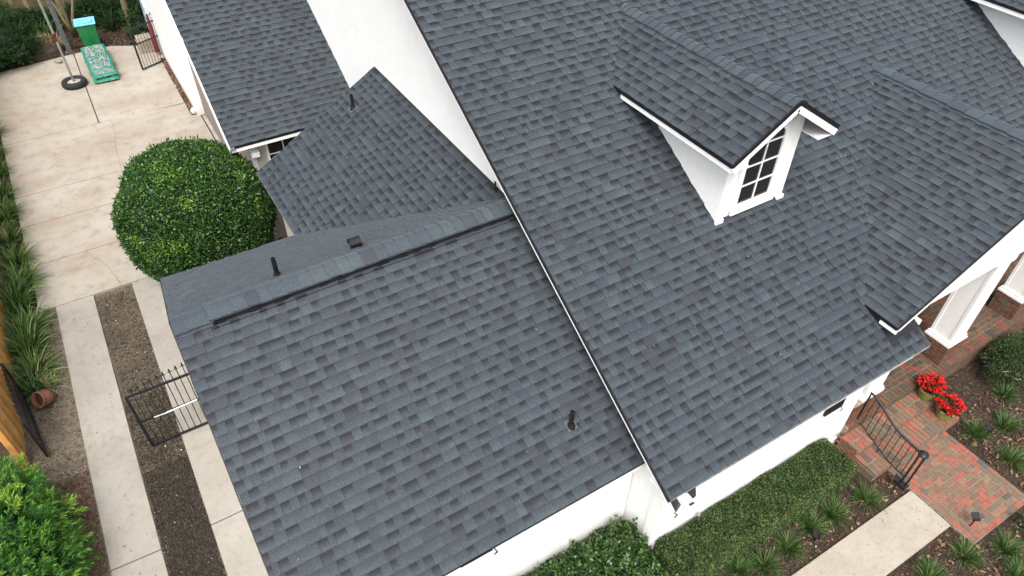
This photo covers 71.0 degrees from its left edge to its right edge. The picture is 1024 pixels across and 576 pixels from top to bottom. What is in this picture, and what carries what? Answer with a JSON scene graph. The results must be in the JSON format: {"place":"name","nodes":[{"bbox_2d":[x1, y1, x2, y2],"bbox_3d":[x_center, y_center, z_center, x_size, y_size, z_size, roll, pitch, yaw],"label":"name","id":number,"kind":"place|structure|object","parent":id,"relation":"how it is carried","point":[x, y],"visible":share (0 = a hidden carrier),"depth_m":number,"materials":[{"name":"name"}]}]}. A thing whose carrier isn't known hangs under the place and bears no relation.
{"place":"outdoors","nodes":[
{"label":"outdoors","id":0,"kind":"place"},
{"bbox_2d":[0,140,12,157],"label":"border grass","id":1,"kind":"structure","parent":0,"point":[1,150],"depth_m":20.60,"materials":[{"name":"green plant"}]},
{"bbox_2d":[0,120,13,135],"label":"border grass","id":2,"kind":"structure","parent":0,"point":[3,129],"depth_m":21.42,"materials":[{"name":"green plant"}]},
{"bbox_2d":[0,155,16,176],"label":"border grass","id":3,"kind":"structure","parent":0,"point":[2,167],"depth_m":19.88,"materials":[{"name":"green plant"}]},
{"bbox_2d":[0,175,24,203],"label":"border grass","id":4,"kind":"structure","parent":0,"point":[4,189],"depth_m":19.09,"materials":[{"name":"green plant"}]},
{"bbox_2d":[0,192,30,227],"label":"border grass","id":5,"kind":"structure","parent":0,"point":[7,209],"depth_m":18.42,"materials":[{"name":"green plant"}]},
{"bbox_2d":[0,214,32,252],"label":"border grass","id":6,"kind":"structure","parent":0,"point":[6,236],"depth_m":17.73,"materials":[{"name":"green plant"}]},
{"bbox_2d":[0,236,42,273],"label":"border grass","id":7,"kind":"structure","parent":0,"point":[17,258],"depth_m":17.13,"materials":[{"name":"green plant"}]},
{"bbox_2d":[0,278,49,321],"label":"border grass","id":8,"kind":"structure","parent":0,"point":[7,304],"depth_m":16.01,"materials":[{"name":"green plant"}]},
{"bbox_2d":[1,295,58,342],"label":"border grass","id":9,"kind":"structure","parent":0,"point":[40,314],"depth_m":15.53,"materials":[{"name":"green plant"}]},
{"bbox_2d":[10,283,131,545],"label":"side yard dirt","id":10,"kind":"structure","parent":0,"point":[40,348],"depth_m":16.45,"materials":[{"name":"brown soil"}]},
{"bbox_2d":[0,20,214,311],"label":"driveway","id":11,"kind":"structure","parent":0,"point":[67,210],"depth_m":20.91,"materials":[{"name":"concrete"}]},
{"bbox_2d":[53,59,61,63],"bbox_3d":[-15.665,-7.851,24.836,0.320,0.171,0.230,10,43,24],"label":"rock","id":12,"kind":"object","parent":11,"relation":"on","point":[57,61],"visible":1,"depth_m":24.76,"materials":[{"name":"stone"}]},
{"bbox_2d":[37,0,87,89],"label":"tyre base pole","id":13,"kind":"object","parent":11,"relation":"on","point":[73,82],"visible":1,"depth_m":23.36,"materials":[{"name":"metal"}]},
{"bbox_2d":[93,74,118,83],"bbox_3d":[-13.526,-7.005,23.920,0.780,0.176,0.520,-20,47,-21],"label":"soil bag","id":14,"kind":"object","parent":11,"relation":"on","point":[108,79],"visible":0.69,"depth_m":23.77,"materials":[{"name":"green plastic"}]},
{"bbox_2d":[91,67,117,78],"bbox_3d":[-13.528,-7.138,23.858,0.780,0.176,0.520,-25,49,-26],"label":"soil bag","id":15,"kind":"object","parent":14,"relation":"on","point":[105,72],"visible":1,"depth_m":23.76,"materials":[{"name":"green plastic"}]},
{"bbox_2d":[134,33,154,53],"bbox_3d":[-13.052,-8.697,25.546,0.475,0.445,0.650,-22,48,-23],"label":"stone stack","id":16,"kind":"object","parent":11,"relation":"on","point":[144,44],"visible":0.73,"depth_m":25.38,"materials":[{"name":"beige stone"}]},
{"bbox_2d":[146,14,159,52],"bbox_3d":[-12.541,-8.851,25.025,0.192,1.231,0.505,-22,48,-23],"label":"red bundle","id":17,"kind":"object","parent":11,"relation":"on","point":[153,42],"visible":0.83,"depth_m":25.02,"materials":[{"name":"red fabric"}]},
{"bbox_2d":[160,57,196,114],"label":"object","id":18,"kind":"object","parent":11,"relation":"on","point":[178,86],"visible":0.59,"depth_m":23.80,"materials":[{"name":"soil"}]},
{"bbox_2d":[163,58,192,114],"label":"bed litter","id":19,"kind":"object","parent":18,"relation":"on","point":[178,83],"visible":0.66,"depth_m":23.60,"materials":[{"name":"brown plant"}]},
{"bbox_2d":[56,295,168,575],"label":"wheel track","id":20,"kind":"structure","parent":0,"point":[133,545],"depth_m":13.36,"materials":[{"name":"concrete"}]},
{"bbox_2d":[132,277,267,575],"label":"wheel track","id":21,"kind":"structure","parent":0,"point":[238,548],"depth_m":13.29,"materials":[{"name":"concrete"}]},
{"bbox_2d":[0,0,965,554],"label":"ground","id":22,"kind":"structure","parent":0,"point":[32,308],"depth_m":18.25,"materials":[{"name":"soil"}]},
{"bbox_2d":[0,264,28,466],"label":"cedar fence","id":23,"kind":"object","parent":22,"relation":"on","point":[12,439],"visible":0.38,"depth_m":13.34,"materials":[{"name":"brown wood"}]},
{"bbox_2d":[0,264,45,319],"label":"border grass","id":24,"kind":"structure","parent":22,"relation":"on","point":[11,281],"depth_m":16.24,"materials":[{"name":"green plant"}]},
{"bbox_2d":[0,257,53,296],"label":"border grass","id":25,"kind":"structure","parent":22,"relation":"on","point":[33,270],"depth_m":16.59,"materials":[{"name":"green plant"}]},
{"bbox_2d":[9,308,111,575],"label":"dirt verge","id":26,"kind":"structure","parent":22,"relation":"on","point":[44,411],"depth_m":13.49,"materials":[{"name":"brown soil"}]},
{"bbox_2d":[0,362,48,456],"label":"iron gate","id":27,"kind":"structure","parent":26,"relation":"on","point":[18,389],"depth_m":13.27,"materials":[{"name":"black metal"}]},
{"bbox_2d":[1,311,63,366],"bbox_3d":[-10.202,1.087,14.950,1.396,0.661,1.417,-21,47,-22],"label":"border grass","id":28,"kind":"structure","parent":26,"relation":"on","point":[30,347],"depth_m":15.03,"materials":[{"name":"green plant"}]},
{"bbox_2d":[9,359,62,410],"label":"border grass","id":29,"kind":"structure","parent":26,"relation":"on","point":[27,390],"depth_m":14.38,"materials":[{"name":"green plant"}]},
{"bbox_2d":[7,341,71,387],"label":"border grass","id":30,"kind":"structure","parent":26,"relation":"on","point":[34,363],"depth_m":14.63,"materials":[{"name":"green plant"}]},
{"bbox_2d":[31,390,54,408],"bbox_3d":[-9.125,2.144,14.030,0.336,0.336,0.324,14,12,14],"label":"terracotta pot","id":31,"kind":"object","parent":26,"relation":"on","point":[41,399],"visible":1,"depth_m":13.94,"materials":[{"name":"ceramic"}]},
{"bbox_2d":[0,451,100,575],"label":"podocarpus shrub","id":32,"kind":"object","parent":26,"relation":"on","point":[34,530],"visible":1,"depth_m":11.15,"materials":[{"name":"green plant"}]},
{"bbox_2d":[35,372,70,392],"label":"plant","id":33,"kind":"object","parent":26,"relation":"on","point":[53,379],"visible":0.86,"depth_m":14.38,"materials":[{"name":"green plant"}]},
{"bbox_2d":[45,470,109,575],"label":"needle mulch","id":34,"kind":"object","parent":26,"relation":"on","point":[87,497],"visible":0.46,"depth_m":12.40,"materials":[{"name":"brown plant"}]},
{"bbox_2d":[0,0,135,69],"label":"back bed","id":35,"kind":"object","parent":22,"relation":"on","point":[100,34],"visible":0.09,"depth_m":26.36,"materials":[{"name":"soil"}]},
{"bbox_2d":[0,1,46,68],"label":"conifer shrub","id":36,"kind":"object","parent":35,"relation":"on","point":[16,46],"visible":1,"depth_m":24.09,"materials":[{"name":"green plant"}]},
{"bbox_2d":[9,5,63,35],"bbox_3d":[-17.480,-9.691,26.126,1.557,1.210,2.122,27,49,25],"label":"dark bush","id":37,"kind":"object","parent":35,"relation":"on","point":[37,14],"visible":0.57,"depth_m":25.95,"materials":[{"name":"green plant"}]},
{"bbox_2d":[0,0,74,17],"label":"board fence","id":38,"kind":"object","parent":35,"relation":"on","point":[25,3],"visible":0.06,"depth_m":26.78,"materials":[{"name":"brown wood"}]},
{"bbox_2d":[23,14,52,35],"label":"spiky plant","id":39,"kind":"object","parent":35,"relation":"on","point":[38,30],"visible":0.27,"depth_m":25.79,"materials":[{"name":"green plant"}]},
{"bbox_2d":[28,30,70,62],"bbox_3d":[-16.651,-8.568,25.189,2.068,0.791,1.560,-22,48,-23],"label":"twiggy shrub","id":40,"kind":"object","parent":35,"relation":"on","point":[49,45],"visible":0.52,"depth_m":25.05,"materials":[{"name":"brown plant"}]},
{"bbox_2d":[35,22,71,39],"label":"spiky plant","id":41,"kind":"object","parent":35,"relation":"on","point":[48,29],"visible":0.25,"depth_m":25.53,"materials":[{"name":"green plant"}]},
{"bbox_2d":[45,0,74,53],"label":"dark post","id":42,"kind":"object","parent":35,"relation":"on","point":[69,50],"visible":1,"depth_m":24.83,"materials":[{"name":"grey metal"}]},
{"bbox_2d":[51,0,77,37],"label":"bare tree","id":43,"kind":"object","parent":35,"relation":"on","point":[72,29],"visible":0.98,"depth_m":25.91,"materials":[{"name":"brown plant"}]},
{"bbox_2d":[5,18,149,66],"bbox_3d":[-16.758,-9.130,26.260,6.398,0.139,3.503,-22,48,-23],"label":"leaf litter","id":44,"kind":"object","parent":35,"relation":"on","point":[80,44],"visible":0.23,"depth_m":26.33,"materials":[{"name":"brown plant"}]},
{"bbox_2d":[73,16,103,46],"bbox_3d":[-14.959,-8.989,25.402,0.680,1.017,0.738,-19,46,-20],"label":"wheeled bin","id":45,"kind":"object","parent":35,"relation":"on","point":[86,29],"visible":0.92,"depth_m":25.10,"materials":[{"name":"green plastic"}]},
{"bbox_2d":[61,0,124,30],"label":"dark bush","id":46,"kind":"object","parent":35,"relation":"on","point":[85,8],"visible":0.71,"depth_m":26.66,"materials":[{"name":"green plant"}]},
{"bbox_2d":[92,6,123,30],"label":"garden plant","id":47,"kind":"object","parent":35,"relation":"on","point":[110,25],"visible":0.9,"depth_m":26.69,"materials":[{"name":"green plant"}]},
{"bbox_2d":[99,0,148,31],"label":"dark bush","id":48,"kind":"object","parent":35,"relation":"on","point":[135,11],"visible":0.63,"depth_m":26.40,"materials":[{"name":"green plant"}]},
{"bbox_2d":[120,0,134,29],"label":"bare tree","id":49,"kind":"object","parent":35,"relation":"on","point":[124,3],"visible":0.58,"depth_m":26.08,"materials":[{"name":"brown plant"}]},
{"bbox_2d":[121,26,144,38],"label":"garden plant","id":50,"kind":"object","parent":35,"relation":"on","point":[134,32],"visible":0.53,"depth_m":26.33,"materials":[{"name":"green plant"}]},
{"bbox_2d":[94,284,227,575],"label":"dirt strip","id":51,"kind":"object","parent":22,"relation":"on","point":[124,325],"visible":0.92,"depth_m":14.60,"materials":[{"name":"gravel"}]},
{"bbox_2d":[124,387,224,575],"bbox_3d":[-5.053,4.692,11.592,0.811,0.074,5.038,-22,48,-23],"label":"black gravel","id":52,"kind":"structure","parent":51,"relation":"on","point":[187,549],"depth_m":12.30,"materials":[{"name":"brown gravel"}]},
{"bbox_2d":[108,134,277,281],"bbox_3d":[-6.942,-1.675,15.903,3.469,3.528,3.595,-22,48,-23],"label":"globe shrub","id":53,"kind":"object","parent":22,"relation":"on","point":[180,205],"visible":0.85,"depth_m":14.73,"materials":[{"name":"green plant"}]},
{"bbox_2d":[202,115,287,240],"bbox_3d":[-7.538,-3.251,20.130,0.400,0.001,7.500,-22,48,-23],"label":"garage apron","id":54,"kind":"object","parent":22,"relation":"on","point":[210,127],"visible":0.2,"depth_m":21.74,"materials":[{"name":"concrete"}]},
{"bbox_2d":[143,0,1023,575],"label":"house","id":55,"kind":"structure","parent":22,"relation":"on","point":[571,270],"depth_m":10.97,"materials":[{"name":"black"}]},
{"bbox_2d":[139,0,148,28],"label":"leaning board","id":56,"kind":"object","parent":55,"relation":"attached to","point":[143,7],"visible":0.5,"depth_m":25.10,"materials":[{"name":"white wood"}]},
{"bbox_2d":[128,13,165,69],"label":"iron gate","id":57,"kind":"structure","parent":55,"relation":"attached to","point":[142,41],"depth_m":24.10,"materials":[{"name":"black metal"}]},
{"bbox_2d":[124,363,207,446],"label":"iron gate","id":58,"kind":"structure","parent":55,"relation":"attached to","point":[139,421],"depth_m":12.97,"materials":[{"name":"black metal"}]},
{"bbox_2d":[265,136,295,160],"bbox_3d":[-5.265,-2.898,16.863,0.800,1.640,0.029,-22,48,-23],"label":"window","id":59,"kind":"structure","parent":55,"relation":"in","point":[274,148],"depth_m":16.46,"materials":[{"name":"white paint"}]},
{"bbox_2d":[522,514,678,575],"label":"broadleaf shrub","id":60,"kind":"object","parent":22,"relation":"on","point":[617,548],"visible":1,"depth_m":11.14,"materials":[{"name":"green plant"}]},
{"bbox_2d":[717,328,1023,575],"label":"front mulch bed","id":61,"kind":"object","parent":22,"relation":"on","point":[862,520],"visible":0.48,"depth_m":12.77,"materials":[{"name":"soil"}]},
{"bbox_2d":[723,553,760,575],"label":"grass tuft","id":62,"kind":"object","parent":61,"relation":"on","point":[738,562],"visible":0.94,"depth_m":11.76,"materials":[{"name":"green plant"}]},
{"bbox_2d":[653,438,857,575],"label":"clipped hedge","id":63,"kind":"object","parent":61,"relation":"on","point":[714,539],"visible":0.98,"depth_m":11.89,"materials":[{"name":"green plant"}]},
{"bbox_2d":[743,545,786,575],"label":"grass tuft","id":64,"kind":"object","parent":61,"relation":"on","point":[766,563],"visible":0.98,"depth_m":11.80,"materials":[{"name":"green plant"}]},
{"bbox_2d":[766,525,812,564],"bbox_3d":[4.661,4.260,11.978,0.821,0.395,0.808,-21,47,-22],"label":"grass tuft","id":65,"kind":"object","parent":61,"relation":"on","point":[786,542],"visible":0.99,"depth_m":12.04,"materials":[{"name":"green plant"}]},
{"bbox_2d":[793,507,834,541],"bbox_3d":[5.159,3.985,12.290,0.769,0.386,0.736,14,45,14],"label":"grass tuft","id":66,"kind":"object","parent":61,"relation":"on","point":[813,523],"visible":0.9,"depth_m":12.33,"materials":[{"name":"green plant"}]},
{"bbox_2d":[813,529,820,547],"bbox_3d":[5.104,4.224,12.108,0.131,0.275,0.181,18,45,17],"label":"path light","id":67,"kind":"object","parent":61,"relation":"on","point":[816,534],"visible":1,"depth_m":12.06,"materials":[{"name":"black metal"}]},
{"bbox_2d":[815,494,855,532],"bbox_3d":[5.646,3.844,12.453,0.786,0.384,0.803,20,46,20],"label":"grass tuft","id":68,"kind":"object","parent":61,"relation":"on","point":[833,511],"visible":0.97,"depth_m":12.50,"materials":[{"name":"green plant"}]},
{"bbox_2d":[847,479,888,518],"bbox_3d":[6.279,3.666,12.661,0.820,0.376,0.820,-4,43,-6],"label":"grass tuft","id":69,"kind":"object","parent":61,"relation":"on","point":[869,495],"visible":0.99,"depth_m":12.71,"materials":[{"name":"green plant"}]},
{"bbox_2d":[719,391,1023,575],"bbox_3d":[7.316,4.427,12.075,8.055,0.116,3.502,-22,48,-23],"label":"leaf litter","id":70,"kind":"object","parent":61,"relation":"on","point":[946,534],"visible":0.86,"depth_m":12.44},
{"bbox_2d":[833,389,958,481],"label":"brick steps","id":71,"kind":"structure","parent":61,"relation":"on","point":[918,422],"depth_m":13.49,"materials":[{"name":"red brick"}]},
{"bbox_2d":[857,392,928,489],"bbox_3d":[6.788,2.737,12.926,0.180,1.322,1.342,-22,48,-23],"label":"step railing","id":72,"kind":"object","parent":71,"relation":"on","point":[923,454],"visible":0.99,"depth_m":12.82,"materials":[{"name":"black metal"}]},
{"bbox_2d":[916,372,947,400],"bbox_3d":[8.091,1.906,13.890,0.539,0.516,0.581,33,51,30],"label":"flower pot","id":73,"kind":"object","parent":71,"relation":"on","point":[929,388],"visible":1,"depth_m":13.78,"materials":[{"name":"green ceramic"}]},
{"bbox_2d":[935,391,966,420],"bbox_3d":[8.337,2.281,13.720,0.567,0.544,0.560,7,43,6],"label":"flower pot","id":74,"kind":"object","parent":71,"relation":"on","point":[950,406],"visible":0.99,"depth_m":13.63,"materials":[{"name":"green ceramic"}]},
{"bbox_2d":[893,473,901,491],"bbox_3d":[6.873,3.503,12.887,0.131,0.315,0.181,26,49,25],"label":"path light","id":75,"kind":"object","parent":61,"relation":"on","point":[897,479],"visible":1,"depth_m":12.83,"materials":[{"name":"black metal"}]},
{"bbox_2d":[909,552,953,575],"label":"grass tuft","id":76,"kind":"object","parent":61,"relation":"on","point":[930,569],"visible":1,"depth_m":11.74,"materials":[{"name":"green plant"}]},
{"bbox_2d":[888,431,1023,544],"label":"brick landing","id":77,"kind":"object","parent":61,"relation":"on","point":[954,483],"visible":0.95,"depth_m":12.93,"materials":[{"name":"red brick"}]},
{"bbox_2d":[945,534,994,575],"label":"grass tuft","id":78,"kind":"object","parent":61,"relation":"on","point":[973,558],"visible":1,"depth_m":11.94,"materials":[{"name":"green plant"}]},
{"bbox_2d":[969,512,980,526],"bbox_3d":[7.873,4.002,12.323,0.181,0.375,0.131,-1,43,-2],"label":"path light","id":79,"kind":"object","parent":61,"relation":"on","point":[975,516],"visible":1,"depth_m":12.23,"materials":[{"name":"black metal"}]},
{"bbox_2d":[959,414,994,448],"bbox_3d":[8.943,2.709,13.722,0.782,0.399,0.874,25,48,24],"label":"grass tuft","id":80,"kind":"object","parent":61,"relation":"on","point":[972,428],"visible":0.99,"depth_m":13.79,"materials":[{"name":"green plant"}]},
{"bbox_2d":[983,423,993,438],"bbox_3d":[9.043,2.764,13.691,0.131,0.355,0.181,31,51,29],"label":"path light","id":81,"kind":"object","parent":61,"relation":"on","point":[989,427],"visible":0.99,"depth_m":13.61,"materials":[{"name":"black metal"}]},
{"bbox_2d":[978,331,1023,386],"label":"dark shrub","id":82,"kind":"object","parent":61,"relation":"on","point":[1007,364],"visible":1,"depth_m":14.56,"materials":[{"name":"green plant"}]},
{"bbox_2d":[983,406,1023,439],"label":"grass tuft","id":83,"kind":"object","parent":61,"relation":"on","point":[1006,420],"visible":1,"depth_m":13.95,"materials":[{"name":"green plant"}]},
{"bbox_2d":[984,524,1023,564],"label":"grass tuft","id":84,"kind":"object","parent":61,"relation":"on","point":[1006,546],"visible":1,"depth_m":12.06,"materials":[{"name":"green plant"}]},
{"bbox_2d":[988,379,1023,409],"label":"grass tuft","id":85,"kind":"object","parent":61,"relation":"on","point":[1009,393],"visible":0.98,"depth_m":14.49,"materials":[{"name":"green plant"}]},
{"bbox_2d":[991,440,1023,473],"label":"grass tuft","id":86,"kind":"object","parent":61,"relation":"on","point":[1015,457],"visible":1,"depth_m":13.36,"materials":[{"name":"green plant"}]},
{"bbox_2d":[998,555,1023,575],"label":"grass tuft","id":87,"kind":"object","parent":61,"relation":"on","point":[1017,570],"visible":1,"depth_m":11.78,"materials":[{"name":"green plant"}]},
{"bbox_2d":[1013,512,1023,524],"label":"path light","id":88,"kind":"object","parent":61,"relation":"on","point":[1018,515],"visible":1,"depth_m":12.38,"materials":[{"name":"black metal"}]},
{"bbox_2d":[835,252,1023,443],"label":"porch floor","id":89,"kind":"structure","parent":22,"relation":"on","point":[988,325],"depth_m":14.83,"materials":[{"name":"brick"}]},
{"bbox_2d":[845,390,882,424],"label":"brick pier","id":90,"kind":"structure","parent":89,"relation":"on","point":[856,410],"depth_m":13.23,"materials":[{"name":"red brick"}]},
{"bbox_2d":[859,316,921,402],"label":"porch column","id":91,"kind":"structure","parent":90,"relation":"on","point":[876,386],"depth_m":13.05,"materials":[{"name":"white paint"}]},
{"bbox_2d":[792,491,949,575],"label":"front path","id":92,"kind":"structure","parent":0,"point":[901,533],"depth_m":12.15,"materials":[{"name":"concrete"}]},
{"bbox_2d":[920,333,965,365],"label":"brick pier","id":93,"kind":"structure","parent":0,"point":[936,353],"depth_m":14.31,"materials":[{"name":"red brick"}]},
{"bbox_2d":[925,255,1017,348],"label":"porch column","id":94,"kind":"structure","parent":93,"relation":"on","point":[957,315],"depth_m":13.60,"materials":[{"name":"white paint"}]},
{"bbox_2d":[988,290,1023,320],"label":"brick pier","id":95,"kind":"structure","parent":0,"point":[1005,306],"depth_m":15.31,"materials":[{"name":"red brick"}]},
{"bbox_2d":[998,254,1023,303],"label":"porch column","id":96,"kind":"structure","parent":95,"relation":"on","point":[1012,287],"depth_m":14.98,"materials":[{"name":"white paint"}]},
{"bbox_3d":[-13.834,-7.326,24.261,0.780,0.176,0.520,-24,48,-24],"label":"soil bag","id":97,"kind":"object","parent":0,"visible":0},
{"bbox_2d":[88,61,113,72],"bbox_3d":[-13.824,-7.442,24.159,0.780,0.176,0.520,-20,53,-21],"label":"soil bag","id":98,"kind":"object","parent":97,"relation":"on","point":[98,66],"visible":0.93,"depth_m":24.07,"materials":[{"name":"green plastic"}]},
{"bbox_3d":[-14.122,-7.663,24.619,0.780,0.176,0.520,-20,47,-21],"label":"soil bag","id":99,"kind":"object","parent":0,"visible":0},
{"bbox_2d":[86,54,112,64],"bbox_3d":[-14.051,-7.736,24.449,0.780,0.176,0.520,-24,56,-24],"label":"soil bag","id":100,"kind":"object","parent":99,"relation":"on","point":[101,58],"visible":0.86,"depth_m":24.39,"materials":[{"name":"green plastic"}]},
{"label":"soil bag","id":101,"kind":"object","parent":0,"visible":0},
{"bbox_2d":[80,44,105,52],"bbox_3d":[-14.571,-8.296,25.014,0.780,0.176,0.520,-24,58,-24],"label":"soil bag","id":102,"kind":"object","parent":101,"relation":"on","point":[92,48],"visible":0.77,"depth_m":24.96,"materials":[{"name":"green plastic"}]},
{"bbox_2d":[82,49,107,59],"bbox_3d":[-14.352,-8.043,24.760,0.780,0.176,0.520,-20,53,-22],"label":"soil bag","id":103,"kind":"object","parent":101,"relation":"on","point":[91,54],"visible":0.83,"depth_m":24.68,"materials":[{"name":"green plastic"}]}
]}

